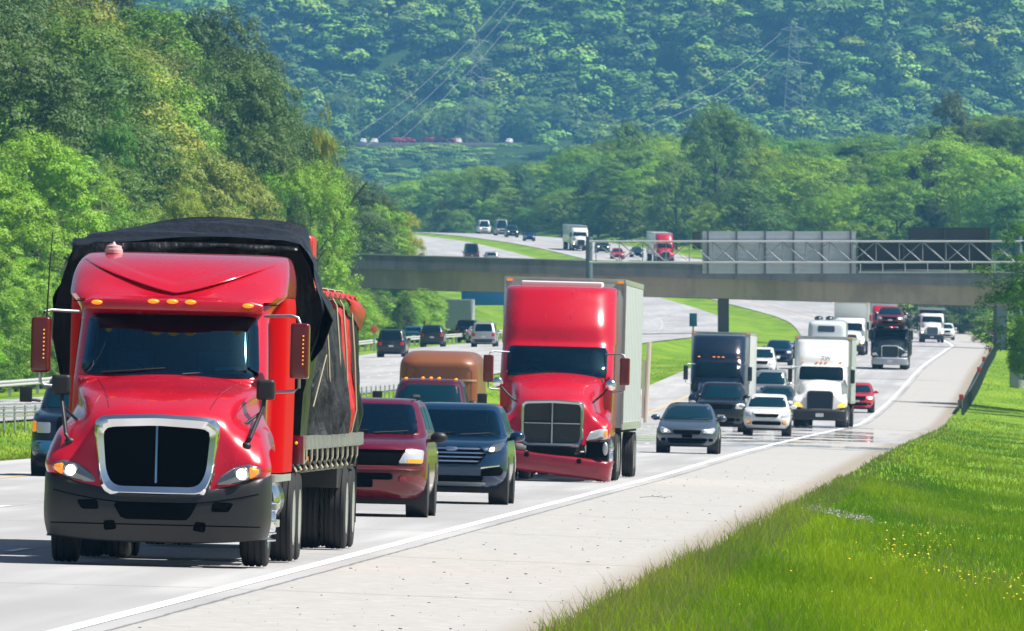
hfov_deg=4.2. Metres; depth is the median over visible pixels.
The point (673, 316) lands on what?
road
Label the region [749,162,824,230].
broadleaf tree
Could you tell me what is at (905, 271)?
catwalk
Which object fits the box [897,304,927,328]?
roadside shrub
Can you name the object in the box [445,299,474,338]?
box truck
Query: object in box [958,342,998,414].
guardrail
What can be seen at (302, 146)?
broadleaf tree
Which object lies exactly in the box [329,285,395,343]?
broadleaf tree
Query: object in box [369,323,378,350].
road sign
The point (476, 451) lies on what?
suv
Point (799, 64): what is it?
lattice pylon
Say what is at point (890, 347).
truck
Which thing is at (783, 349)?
suv
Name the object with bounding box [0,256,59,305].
broadleaf tree
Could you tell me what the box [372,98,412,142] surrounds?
broadleaf tree
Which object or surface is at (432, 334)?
suv
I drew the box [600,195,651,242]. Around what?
broadleaf tree
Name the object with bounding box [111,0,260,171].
broadleaf tree
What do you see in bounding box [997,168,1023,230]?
broadleaf tree
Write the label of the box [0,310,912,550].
lane marking
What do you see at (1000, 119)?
broadleaf tree
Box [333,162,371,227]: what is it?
broadleaf tree
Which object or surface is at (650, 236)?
box trailer
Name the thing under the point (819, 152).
broadleaf tree
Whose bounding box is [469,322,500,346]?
suv
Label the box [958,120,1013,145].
broadleaf tree
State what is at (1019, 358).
broadleaf tree
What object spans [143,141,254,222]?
broadleaf tree
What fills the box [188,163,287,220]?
broadleaf tree
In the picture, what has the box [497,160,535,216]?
broadleaf tree
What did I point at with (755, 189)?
broadleaf tree
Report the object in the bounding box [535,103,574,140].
broadleaf tree
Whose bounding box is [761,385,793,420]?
suv
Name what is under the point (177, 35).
broadleaf tree
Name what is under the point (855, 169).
broadleaf tree
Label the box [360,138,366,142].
parked car
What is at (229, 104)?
broadleaf tree
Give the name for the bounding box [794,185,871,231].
broadleaf tree
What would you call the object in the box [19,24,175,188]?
broadleaf tree
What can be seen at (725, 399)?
pickup truck
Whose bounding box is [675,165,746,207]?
broadleaf tree
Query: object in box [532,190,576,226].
broadleaf tree
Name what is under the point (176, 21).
broadleaf tree
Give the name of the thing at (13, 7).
broadleaf tree
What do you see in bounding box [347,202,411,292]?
broadleaf tree
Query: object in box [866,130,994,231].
broadleaf tree
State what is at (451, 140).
parked car
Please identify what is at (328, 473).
flatbed trailer
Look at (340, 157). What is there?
broadleaf tree
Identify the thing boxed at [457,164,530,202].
broadleaf tree
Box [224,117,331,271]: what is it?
broadleaf tree
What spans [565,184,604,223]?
broadleaf tree
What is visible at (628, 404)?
box trailer
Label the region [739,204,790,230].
broadleaf tree
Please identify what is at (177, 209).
broadleaf tree
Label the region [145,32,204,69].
broadleaf tree
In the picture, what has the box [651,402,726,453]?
sedan
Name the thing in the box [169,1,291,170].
broadleaf tree
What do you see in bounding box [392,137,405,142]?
parked car
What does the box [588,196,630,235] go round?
broadleaf tree
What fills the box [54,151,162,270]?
broadleaf tree
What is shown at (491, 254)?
suv
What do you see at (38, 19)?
broadleaf tree
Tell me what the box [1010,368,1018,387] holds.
signal cabinet
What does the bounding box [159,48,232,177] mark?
broadleaf tree
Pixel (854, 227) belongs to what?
broadleaf tree
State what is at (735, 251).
highway sign
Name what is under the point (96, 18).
broadleaf tree
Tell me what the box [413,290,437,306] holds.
broadleaf tree
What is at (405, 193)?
broadleaf tree
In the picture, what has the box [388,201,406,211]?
broadleaf tree
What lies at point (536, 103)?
broadleaf tree
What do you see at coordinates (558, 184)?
broadleaf tree
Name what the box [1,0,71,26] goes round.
broadleaf tree
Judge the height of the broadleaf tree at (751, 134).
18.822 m
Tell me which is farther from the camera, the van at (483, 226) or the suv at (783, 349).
the van at (483, 226)
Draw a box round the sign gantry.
[586,236,1023,387]
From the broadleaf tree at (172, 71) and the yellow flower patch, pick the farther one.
the broadleaf tree at (172, 71)
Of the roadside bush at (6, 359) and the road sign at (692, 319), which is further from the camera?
the road sign at (692, 319)
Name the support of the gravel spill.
on the ground at (766, 328)
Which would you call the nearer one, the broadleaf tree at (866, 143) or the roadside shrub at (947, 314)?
the roadside shrub at (947, 314)
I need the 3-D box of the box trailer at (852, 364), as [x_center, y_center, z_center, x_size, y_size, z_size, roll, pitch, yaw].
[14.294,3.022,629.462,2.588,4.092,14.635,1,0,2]
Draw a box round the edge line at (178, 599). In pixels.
[48,237,952,630]
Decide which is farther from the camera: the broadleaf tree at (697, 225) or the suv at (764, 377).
the broadleaf tree at (697, 225)
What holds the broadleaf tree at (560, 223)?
on the ground at (766, 328)
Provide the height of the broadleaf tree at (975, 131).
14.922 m
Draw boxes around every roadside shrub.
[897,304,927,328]
[905,305,961,333]
[935,305,989,334]
[966,314,1008,342]
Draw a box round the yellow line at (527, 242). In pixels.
[0,232,812,477]
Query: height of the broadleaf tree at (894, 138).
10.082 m
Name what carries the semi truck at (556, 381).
on the road at (622, 532)
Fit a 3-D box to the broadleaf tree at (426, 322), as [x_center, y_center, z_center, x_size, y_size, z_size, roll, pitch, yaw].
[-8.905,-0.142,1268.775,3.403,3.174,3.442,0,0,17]
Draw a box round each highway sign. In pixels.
[702,231,855,273]
[858,227,990,269]
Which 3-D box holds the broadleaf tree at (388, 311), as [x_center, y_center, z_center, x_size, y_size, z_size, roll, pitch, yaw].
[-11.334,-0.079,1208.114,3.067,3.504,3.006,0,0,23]
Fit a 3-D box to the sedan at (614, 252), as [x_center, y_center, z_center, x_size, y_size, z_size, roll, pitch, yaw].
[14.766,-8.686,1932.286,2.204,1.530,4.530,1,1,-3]
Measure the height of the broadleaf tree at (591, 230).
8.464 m
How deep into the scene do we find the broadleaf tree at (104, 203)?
808.73 m
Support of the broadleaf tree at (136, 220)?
on the ground at (766, 328)
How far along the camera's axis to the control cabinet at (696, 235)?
863.32 m
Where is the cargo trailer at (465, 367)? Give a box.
[399,350,485,401]
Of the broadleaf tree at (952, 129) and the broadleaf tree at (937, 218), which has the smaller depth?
the broadleaf tree at (937, 218)
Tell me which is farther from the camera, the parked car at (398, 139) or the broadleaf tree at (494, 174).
the parked car at (398, 139)
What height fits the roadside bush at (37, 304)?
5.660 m
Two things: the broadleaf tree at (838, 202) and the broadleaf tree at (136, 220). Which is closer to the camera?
the broadleaf tree at (136, 220)
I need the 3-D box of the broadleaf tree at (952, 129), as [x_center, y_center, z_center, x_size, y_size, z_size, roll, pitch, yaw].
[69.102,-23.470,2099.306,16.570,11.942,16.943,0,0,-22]
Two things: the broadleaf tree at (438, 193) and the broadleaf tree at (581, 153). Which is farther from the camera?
the broadleaf tree at (438, 193)
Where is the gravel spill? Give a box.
[799,504,874,522]
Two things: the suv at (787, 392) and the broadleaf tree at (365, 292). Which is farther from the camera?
the broadleaf tree at (365, 292)
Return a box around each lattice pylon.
[458,33,494,142]
[775,22,811,124]
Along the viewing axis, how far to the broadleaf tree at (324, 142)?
1059.55 m
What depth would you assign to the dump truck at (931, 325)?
1381.18 m
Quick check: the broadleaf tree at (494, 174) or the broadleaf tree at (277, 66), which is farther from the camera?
the broadleaf tree at (494, 174)
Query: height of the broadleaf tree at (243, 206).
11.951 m
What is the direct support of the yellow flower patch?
on the ground at (766, 328)
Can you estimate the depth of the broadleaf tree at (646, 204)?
2191.12 m
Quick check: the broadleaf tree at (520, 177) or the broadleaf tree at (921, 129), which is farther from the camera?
the broadleaf tree at (520, 177)
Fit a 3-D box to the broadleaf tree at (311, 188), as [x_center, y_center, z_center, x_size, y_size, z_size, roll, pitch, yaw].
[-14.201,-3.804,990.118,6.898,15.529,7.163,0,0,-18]
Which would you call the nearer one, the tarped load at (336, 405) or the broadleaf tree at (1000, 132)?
the tarped load at (336, 405)
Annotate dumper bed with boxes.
[918,307,944,329]
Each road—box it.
[0,232,989,630]
[0,235,717,420]
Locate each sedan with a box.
[465,326,472,342]
[523,231,535,240]
[610,248,624,258]
[629,247,643,256]
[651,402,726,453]
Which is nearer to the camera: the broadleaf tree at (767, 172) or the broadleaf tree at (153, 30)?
the broadleaf tree at (153, 30)
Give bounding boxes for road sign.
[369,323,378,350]
[461,292,503,320]
[689,313,696,330]
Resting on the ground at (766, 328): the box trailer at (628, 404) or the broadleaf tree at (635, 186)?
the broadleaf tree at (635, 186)
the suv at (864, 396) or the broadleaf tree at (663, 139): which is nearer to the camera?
the suv at (864, 396)
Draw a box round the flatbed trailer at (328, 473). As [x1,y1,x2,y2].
[145,432,363,548]
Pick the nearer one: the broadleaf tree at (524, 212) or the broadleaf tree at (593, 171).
the broadleaf tree at (593, 171)
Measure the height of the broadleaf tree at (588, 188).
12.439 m
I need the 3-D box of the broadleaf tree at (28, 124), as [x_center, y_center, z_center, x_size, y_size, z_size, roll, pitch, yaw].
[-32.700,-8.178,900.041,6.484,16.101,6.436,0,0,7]
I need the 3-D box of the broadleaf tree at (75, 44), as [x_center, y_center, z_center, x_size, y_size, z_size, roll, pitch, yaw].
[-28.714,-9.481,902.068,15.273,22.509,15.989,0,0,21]
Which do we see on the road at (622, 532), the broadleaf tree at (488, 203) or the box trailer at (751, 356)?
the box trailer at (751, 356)
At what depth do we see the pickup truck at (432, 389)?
341.99 m
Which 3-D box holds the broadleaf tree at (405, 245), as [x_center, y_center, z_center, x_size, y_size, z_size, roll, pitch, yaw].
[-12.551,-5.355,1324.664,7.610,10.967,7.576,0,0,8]
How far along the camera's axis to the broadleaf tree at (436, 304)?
1239.34 m
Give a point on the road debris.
(553, 568)
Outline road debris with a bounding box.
[138,469,817,630]
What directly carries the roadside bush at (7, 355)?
on the ground at (766, 328)
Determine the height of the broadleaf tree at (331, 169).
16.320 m
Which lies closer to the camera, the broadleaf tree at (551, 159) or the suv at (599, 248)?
the suv at (599, 248)
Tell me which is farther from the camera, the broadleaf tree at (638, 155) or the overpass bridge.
the broadleaf tree at (638, 155)
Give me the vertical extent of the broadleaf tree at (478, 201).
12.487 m
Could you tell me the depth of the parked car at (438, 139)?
4342.89 m
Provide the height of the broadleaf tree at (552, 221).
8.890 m
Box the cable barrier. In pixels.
[0,384,397,432]
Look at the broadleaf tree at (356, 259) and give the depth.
1289.18 m
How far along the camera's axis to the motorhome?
905.48 m
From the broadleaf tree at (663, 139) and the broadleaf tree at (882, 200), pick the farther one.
the broadleaf tree at (663, 139)
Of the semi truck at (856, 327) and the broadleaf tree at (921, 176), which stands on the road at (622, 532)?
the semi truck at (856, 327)
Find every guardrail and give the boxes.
[0,330,502,396]
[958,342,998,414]
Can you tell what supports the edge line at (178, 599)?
on the road at (622, 532)
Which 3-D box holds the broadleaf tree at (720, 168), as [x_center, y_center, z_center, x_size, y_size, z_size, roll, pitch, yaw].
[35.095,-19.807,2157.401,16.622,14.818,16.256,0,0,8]
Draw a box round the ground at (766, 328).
[0,0,1023,630]
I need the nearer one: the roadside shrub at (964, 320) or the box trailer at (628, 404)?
the box trailer at (628, 404)
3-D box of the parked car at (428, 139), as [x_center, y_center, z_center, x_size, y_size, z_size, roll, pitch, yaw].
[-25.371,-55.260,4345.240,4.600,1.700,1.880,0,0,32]
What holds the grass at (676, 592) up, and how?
on the ground at (766, 328)
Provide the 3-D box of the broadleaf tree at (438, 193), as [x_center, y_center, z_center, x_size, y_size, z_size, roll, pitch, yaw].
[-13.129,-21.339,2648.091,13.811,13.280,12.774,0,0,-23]
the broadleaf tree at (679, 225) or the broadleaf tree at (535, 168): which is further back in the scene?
the broadleaf tree at (535, 168)
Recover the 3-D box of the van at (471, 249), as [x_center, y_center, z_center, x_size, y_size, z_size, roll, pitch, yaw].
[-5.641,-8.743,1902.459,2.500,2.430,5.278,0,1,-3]
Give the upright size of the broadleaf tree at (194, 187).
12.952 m
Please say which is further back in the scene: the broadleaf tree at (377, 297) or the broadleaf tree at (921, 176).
the broadleaf tree at (921, 176)
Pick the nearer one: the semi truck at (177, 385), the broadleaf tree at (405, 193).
the semi truck at (177, 385)
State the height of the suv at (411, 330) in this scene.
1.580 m
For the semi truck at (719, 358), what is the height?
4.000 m
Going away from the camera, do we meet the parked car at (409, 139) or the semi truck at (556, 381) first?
the semi truck at (556, 381)
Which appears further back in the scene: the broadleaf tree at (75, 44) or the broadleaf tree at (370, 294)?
the broadleaf tree at (370, 294)
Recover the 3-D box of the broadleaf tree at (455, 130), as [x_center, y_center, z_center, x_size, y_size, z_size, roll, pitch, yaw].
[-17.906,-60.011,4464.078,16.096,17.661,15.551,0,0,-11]
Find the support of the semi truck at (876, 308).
on the road at (622, 532)
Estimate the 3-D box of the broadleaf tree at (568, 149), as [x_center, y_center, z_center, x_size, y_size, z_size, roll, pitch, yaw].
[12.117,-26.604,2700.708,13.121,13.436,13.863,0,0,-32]
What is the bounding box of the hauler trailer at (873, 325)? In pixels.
[871,323,912,367]
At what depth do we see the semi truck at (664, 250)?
1902.07 m
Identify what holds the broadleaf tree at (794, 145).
on the ground at (766, 328)
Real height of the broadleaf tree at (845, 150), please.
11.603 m
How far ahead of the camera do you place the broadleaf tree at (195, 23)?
1475.47 m
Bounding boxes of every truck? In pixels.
[20,378,68,475]
[30,232,309,566]
[372,377,486,402]
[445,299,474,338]
[455,320,476,342]
[483,280,629,481]
[569,228,590,250]
[653,234,675,260]
[683,334,751,402]
[695,382,749,431]
[788,339,854,427]
[835,318,868,355]
[868,328,912,369]
[869,305,895,327]
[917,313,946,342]
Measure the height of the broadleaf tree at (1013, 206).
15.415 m
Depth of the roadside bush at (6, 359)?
681.19 m
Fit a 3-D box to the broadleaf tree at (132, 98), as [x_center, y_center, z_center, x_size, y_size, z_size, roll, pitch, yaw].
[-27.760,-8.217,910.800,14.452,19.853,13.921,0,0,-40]
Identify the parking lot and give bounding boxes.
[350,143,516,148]
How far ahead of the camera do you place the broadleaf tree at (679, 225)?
2079.37 m
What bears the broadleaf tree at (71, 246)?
on the ground at (766, 328)
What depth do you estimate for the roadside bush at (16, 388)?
707.08 m
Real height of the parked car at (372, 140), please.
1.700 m
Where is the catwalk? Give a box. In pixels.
[859,263,996,272]
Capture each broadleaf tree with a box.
[0,0,77,75]
[0,0,96,44]
[0,14,108,270]
[0,48,210,213]
[0,50,191,225]
[0,74,40,158]
[0,125,111,291]
[0,173,71,315]
[0,182,115,298]
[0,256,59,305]
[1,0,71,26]
[1,0,71,30]
[1,1,201,202]
[1,75,46,138]
[13,172,131,286]
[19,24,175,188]
[29,0,130,40]
[37,49,191,201]
[39,22,208,192]
[53,161,152,230]
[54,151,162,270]
[58,0,100,22]
[58,0,144,25]
[62,0,165,39]
[89,207,166,233]
[90,97,148,222]
[101,35,217,142]
[107,5,213,71]
[108,58,226,190]
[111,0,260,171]
[138,183,210,224]
[143,8,217,54]
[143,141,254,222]
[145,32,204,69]
[151,23,229,76]
[152,6,235,61]
[153,102,228,190]
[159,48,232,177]
[159,110,239,195]
[164,178,242,215]
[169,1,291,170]
[177,48,320,216]
[180,66,305,197]
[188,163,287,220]
[194,36,293,101]
[198,48,291,111]
[204,194,251,216]
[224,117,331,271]
[247,106,351,253]
[251,187,296,220]
[252,170,280,218]
[270,156,363,314]
[272,103,330,269]
[272,112,346,168]
[283,189,327,276]
[293,147,361,290]
[298,126,368,261]
[301,120,322,130]
[304,102,367,283]
[320,90,362,141]
[321,201,361,308]
[326,173,364,272]
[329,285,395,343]
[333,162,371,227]
[345,170,372,202]
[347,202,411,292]
[347,288,386,336]
[349,179,406,290]
[350,305,384,346]
[354,288,379,311]
[357,203,418,299]
[358,288,396,323]
[365,231,406,253]
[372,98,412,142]
[375,201,414,254]
[375,295,397,329]
[376,293,418,329]
[379,179,446,231]
[383,179,445,210]
[386,210,426,297]
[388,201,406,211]
[389,179,449,231]
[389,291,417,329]
[395,295,431,325]
[396,203,424,231]
[405,288,448,332]
[407,215,423,231]
[408,107,451,142]
[409,170,474,228]
[411,297,428,324]
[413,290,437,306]
[419,217,447,232]
[420,210,450,231]
[421,168,469,219]
[425,198,462,232]
[432,103,480,142]
[443,163,521,225]
[443,209,476,233]
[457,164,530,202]
[459,98,501,142]
[462,165,517,216]
[474,198,508,233]
[489,188,534,231]
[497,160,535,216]
[502,160,562,216]
[506,96,556,142]
[510,205,542,234]
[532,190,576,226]
[532,190,576,237]
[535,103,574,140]
[535,163,609,213]
[536,145,607,203]
[543,145,582,190]
[543,186,577,226]
[547,146,599,190]
[563,191,618,237]
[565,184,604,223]
[576,159,623,215]
[576,169,604,236]
[577,138,627,161]
[578,144,690,225]
[579,119,614,138]
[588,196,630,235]
[598,135,675,199]
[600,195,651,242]
[601,121,654,200]
[605,159,683,230]
[632,131,693,168]
[632,196,671,236]
[633,141,696,212]
[640,131,696,172]
[640,203,677,237]
[643,157,707,249]
[663,141,704,170]
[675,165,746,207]
[676,99,752,226]
[682,120,771,177]
[685,201,735,239]
[685,202,735,248]
[690,142,781,226]
[695,178,784,230]
[714,118,780,220]
[730,145,801,216]
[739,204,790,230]
[740,145,814,185]
[741,204,796,230]
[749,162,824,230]
[756,134,842,190]
[761,154,874,230]
[777,144,847,214]
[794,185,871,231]
[805,183,899,244]
[808,142,887,189]
[817,132,900,193]
[821,135,857,176]
[826,150,904,237]
[836,222,888,267]
[849,130,914,172]
[853,175,945,244]
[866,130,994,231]
[866,140,995,232]
[899,148,943,233]
[903,122,951,158]
[903,200,951,239]
[919,89,975,183]
[921,122,991,170]
[933,146,1023,246]
[940,121,1023,184]
[945,163,1023,235]
[956,176,1023,260]
[957,306,992,318]
[958,113,1011,129]
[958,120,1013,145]
[959,253,1003,271]
[967,219,1023,352]
[973,177,1023,271]
[977,114,1023,180]
[980,113,1022,124]
[984,126,1023,177]
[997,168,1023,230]
[1001,257,1023,373]
[1003,314,1023,374]
[1004,299,1023,395]
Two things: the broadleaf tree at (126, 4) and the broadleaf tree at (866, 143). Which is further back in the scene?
the broadleaf tree at (866, 143)
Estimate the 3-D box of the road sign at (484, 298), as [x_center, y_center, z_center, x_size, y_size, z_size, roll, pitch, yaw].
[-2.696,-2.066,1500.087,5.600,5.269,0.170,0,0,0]
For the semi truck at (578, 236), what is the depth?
2002.03 m
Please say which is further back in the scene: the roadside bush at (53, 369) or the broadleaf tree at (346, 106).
the broadleaf tree at (346, 106)
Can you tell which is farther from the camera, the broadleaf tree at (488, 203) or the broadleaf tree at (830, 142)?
the broadleaf tree at (488, 203)
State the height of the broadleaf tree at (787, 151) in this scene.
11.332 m
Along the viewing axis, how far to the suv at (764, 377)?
741.47 m
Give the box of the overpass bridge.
[346,253,1023,349]
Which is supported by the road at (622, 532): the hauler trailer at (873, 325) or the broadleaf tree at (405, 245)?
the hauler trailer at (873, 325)
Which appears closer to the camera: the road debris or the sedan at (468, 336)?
the road debris
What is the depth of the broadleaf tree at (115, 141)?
879.75 m
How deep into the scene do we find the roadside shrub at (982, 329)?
1399.75 m
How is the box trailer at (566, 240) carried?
on the road at (622, 532)
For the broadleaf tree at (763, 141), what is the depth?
2497.85 m
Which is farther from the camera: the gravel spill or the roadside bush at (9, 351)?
the roadside bush at (9, 351)
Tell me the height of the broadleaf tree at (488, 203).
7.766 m
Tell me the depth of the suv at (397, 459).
208.49 m
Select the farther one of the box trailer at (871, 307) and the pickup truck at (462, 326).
the box trailer at (871, 307)
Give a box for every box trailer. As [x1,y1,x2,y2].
[503,276,651,476]
[562,224,586,248]
[646,231,672,260]
[690,331,757,398]
[794,336,856,426]
[834,302,869,353]
[869,303,896,339]
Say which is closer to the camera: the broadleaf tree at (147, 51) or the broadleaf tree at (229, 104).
the broadleaf tree at (147, 51)
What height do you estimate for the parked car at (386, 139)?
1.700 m
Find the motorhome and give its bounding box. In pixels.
[808,316,847,336]
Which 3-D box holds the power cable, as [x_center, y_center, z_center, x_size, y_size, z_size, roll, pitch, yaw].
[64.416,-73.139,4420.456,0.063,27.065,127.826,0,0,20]
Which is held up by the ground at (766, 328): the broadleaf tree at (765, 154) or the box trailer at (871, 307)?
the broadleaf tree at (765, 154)
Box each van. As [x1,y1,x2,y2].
[462,243,478,257]
[476,220,490,233]
[494,219,506,235]
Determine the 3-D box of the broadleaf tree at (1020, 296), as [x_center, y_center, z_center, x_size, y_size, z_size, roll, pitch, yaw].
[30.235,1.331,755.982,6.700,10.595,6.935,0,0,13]
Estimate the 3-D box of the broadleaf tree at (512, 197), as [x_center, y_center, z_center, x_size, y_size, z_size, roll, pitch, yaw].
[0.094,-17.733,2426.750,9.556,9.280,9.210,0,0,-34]
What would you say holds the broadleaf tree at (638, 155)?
on the ground at (766, 328)
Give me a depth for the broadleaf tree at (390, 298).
1209.43 m
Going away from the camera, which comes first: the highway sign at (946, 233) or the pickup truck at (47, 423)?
the pickup truck at (47, 423)
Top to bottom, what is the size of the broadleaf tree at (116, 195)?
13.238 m
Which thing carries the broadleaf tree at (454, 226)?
on the ground at (766, 328)
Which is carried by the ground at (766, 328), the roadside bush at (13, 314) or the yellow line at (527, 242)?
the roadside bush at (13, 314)
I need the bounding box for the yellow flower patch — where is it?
[790,454,1023,607]
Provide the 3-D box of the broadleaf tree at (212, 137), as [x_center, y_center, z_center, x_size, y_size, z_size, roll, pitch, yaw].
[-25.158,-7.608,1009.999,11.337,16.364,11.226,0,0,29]
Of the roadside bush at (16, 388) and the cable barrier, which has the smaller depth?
the cable barrier
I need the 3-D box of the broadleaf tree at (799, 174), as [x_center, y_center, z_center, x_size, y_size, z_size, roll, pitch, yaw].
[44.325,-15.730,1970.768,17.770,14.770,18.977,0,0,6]
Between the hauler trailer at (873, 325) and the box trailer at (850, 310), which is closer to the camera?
the hauler trailer at (873, 325)
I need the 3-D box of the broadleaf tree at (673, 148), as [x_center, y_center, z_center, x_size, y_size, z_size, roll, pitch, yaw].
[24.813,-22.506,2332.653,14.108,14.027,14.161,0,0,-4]
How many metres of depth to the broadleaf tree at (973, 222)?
1753.08 m
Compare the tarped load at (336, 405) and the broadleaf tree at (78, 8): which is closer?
the tarped load at (336, 405)
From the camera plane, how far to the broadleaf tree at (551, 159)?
2424.93 m
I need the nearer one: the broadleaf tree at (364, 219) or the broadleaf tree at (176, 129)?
the broadleaf tree at (176, 129)
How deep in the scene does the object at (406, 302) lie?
1159.92 m
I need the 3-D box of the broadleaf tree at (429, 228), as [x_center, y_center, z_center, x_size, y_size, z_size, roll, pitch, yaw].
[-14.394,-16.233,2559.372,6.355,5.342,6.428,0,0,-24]
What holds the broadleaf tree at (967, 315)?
on the ground at (766, 328)
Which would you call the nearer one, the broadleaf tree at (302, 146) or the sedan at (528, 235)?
the broadleaf tree at (302, 146)
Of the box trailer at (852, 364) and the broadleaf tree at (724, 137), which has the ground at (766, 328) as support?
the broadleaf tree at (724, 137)
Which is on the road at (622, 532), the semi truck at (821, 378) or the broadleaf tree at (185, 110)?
the semi truck at (821, 378)
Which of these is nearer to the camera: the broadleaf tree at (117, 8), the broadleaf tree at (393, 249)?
the broadleaf tree at (117, 8)
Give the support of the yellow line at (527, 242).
on the road at (622, 532)
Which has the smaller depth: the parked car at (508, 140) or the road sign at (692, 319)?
the road sign at (692, 319)
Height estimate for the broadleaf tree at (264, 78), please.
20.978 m
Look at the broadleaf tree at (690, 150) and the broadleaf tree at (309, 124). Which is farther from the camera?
the broadleaf tree at (690, 150)
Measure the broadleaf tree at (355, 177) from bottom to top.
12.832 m
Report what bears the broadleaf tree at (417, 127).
on the ground at (766, 328)
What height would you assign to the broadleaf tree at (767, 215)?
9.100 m
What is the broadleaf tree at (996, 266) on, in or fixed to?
on the ground at (766, 328)
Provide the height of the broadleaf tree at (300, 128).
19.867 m
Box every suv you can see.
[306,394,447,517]
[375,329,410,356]
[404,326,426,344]
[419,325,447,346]
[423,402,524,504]
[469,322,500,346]
[483,251,498,256]
[504,225,518,236]
[594,239,610,252]
[738,394,796,435]
[756,347,779,372]
[756,369,791,392]
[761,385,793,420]
[762,340,794,364]
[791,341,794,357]
[847,382,878,412]
[874,306,906,328]
[936,323,956,339]
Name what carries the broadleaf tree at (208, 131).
on the ground at (766, 328)
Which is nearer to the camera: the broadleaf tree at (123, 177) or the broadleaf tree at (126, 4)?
the broadleaf tree at (123, 177)
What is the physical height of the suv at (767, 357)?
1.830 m
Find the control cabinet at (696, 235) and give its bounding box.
[692,232,700,248]
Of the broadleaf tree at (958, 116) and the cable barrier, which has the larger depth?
the broadleaf tree at (958, 116)
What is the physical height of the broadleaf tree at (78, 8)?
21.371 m
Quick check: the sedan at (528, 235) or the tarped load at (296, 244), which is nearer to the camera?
the tarped load at (296, 244)
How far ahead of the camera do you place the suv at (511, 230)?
2190.71 m
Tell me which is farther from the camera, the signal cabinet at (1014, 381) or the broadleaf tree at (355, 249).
the broadleaf tree at (355, 249)
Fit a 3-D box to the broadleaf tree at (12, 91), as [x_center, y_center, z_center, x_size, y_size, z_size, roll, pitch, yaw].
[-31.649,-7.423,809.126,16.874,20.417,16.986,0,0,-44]
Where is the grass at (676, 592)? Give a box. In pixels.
[0,354,1023,630]
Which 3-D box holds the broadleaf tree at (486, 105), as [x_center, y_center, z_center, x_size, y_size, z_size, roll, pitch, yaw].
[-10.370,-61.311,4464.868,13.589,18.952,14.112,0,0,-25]
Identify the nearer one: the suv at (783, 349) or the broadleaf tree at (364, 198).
the suv at (783, 349)
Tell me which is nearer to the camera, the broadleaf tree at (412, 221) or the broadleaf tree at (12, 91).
the broadleaf tree at (12, 91)
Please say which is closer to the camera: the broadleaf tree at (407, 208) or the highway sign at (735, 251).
the highway sign at (735, 251)
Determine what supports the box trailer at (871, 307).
on the road at (622, 532)
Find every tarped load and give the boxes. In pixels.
[51,217,333,435]
[300,287,365,434]
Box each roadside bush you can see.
[0,286,38,392]
[0,314,45,391]
[0,320,20,380]
[0,331,11,379]
[1,318,24,390]
[8,289,55,374]
[18,291,57,386]
[19,314,59,388]
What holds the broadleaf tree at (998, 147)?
on the ground at (766, 328)
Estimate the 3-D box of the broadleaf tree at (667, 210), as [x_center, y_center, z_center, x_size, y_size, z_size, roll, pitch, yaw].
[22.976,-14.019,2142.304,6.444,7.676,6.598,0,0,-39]
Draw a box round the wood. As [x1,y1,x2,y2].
[130,0,1023,226]
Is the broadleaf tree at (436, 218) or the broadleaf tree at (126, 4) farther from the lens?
the broadleaf tree at (436, 218)
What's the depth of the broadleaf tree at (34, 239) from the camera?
759.07 m
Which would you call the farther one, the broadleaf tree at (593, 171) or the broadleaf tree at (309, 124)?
the broadleaf tree at (593, 171)
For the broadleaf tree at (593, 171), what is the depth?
2334.16 m
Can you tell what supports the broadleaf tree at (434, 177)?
on the ground at (766, 328)
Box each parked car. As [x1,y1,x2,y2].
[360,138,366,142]
[370,138,377,142]
[382,137,395,142]
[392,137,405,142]
[402,137,415,142]
[410,137,422,142]
[424,137,433,142]
[434,137,448,142]
[443,137,454,142]
[505,138,512,142]
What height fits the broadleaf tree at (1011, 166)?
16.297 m
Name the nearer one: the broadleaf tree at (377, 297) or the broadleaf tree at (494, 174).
the broadleaf tree at (377, 297)
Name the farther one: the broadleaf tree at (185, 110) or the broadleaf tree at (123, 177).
the broadleaf tree at (185, 110)
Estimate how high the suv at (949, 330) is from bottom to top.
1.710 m
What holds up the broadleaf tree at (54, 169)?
on the ground at (766, 328)
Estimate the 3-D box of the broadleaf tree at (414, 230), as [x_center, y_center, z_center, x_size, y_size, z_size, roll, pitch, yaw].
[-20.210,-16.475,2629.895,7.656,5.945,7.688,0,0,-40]

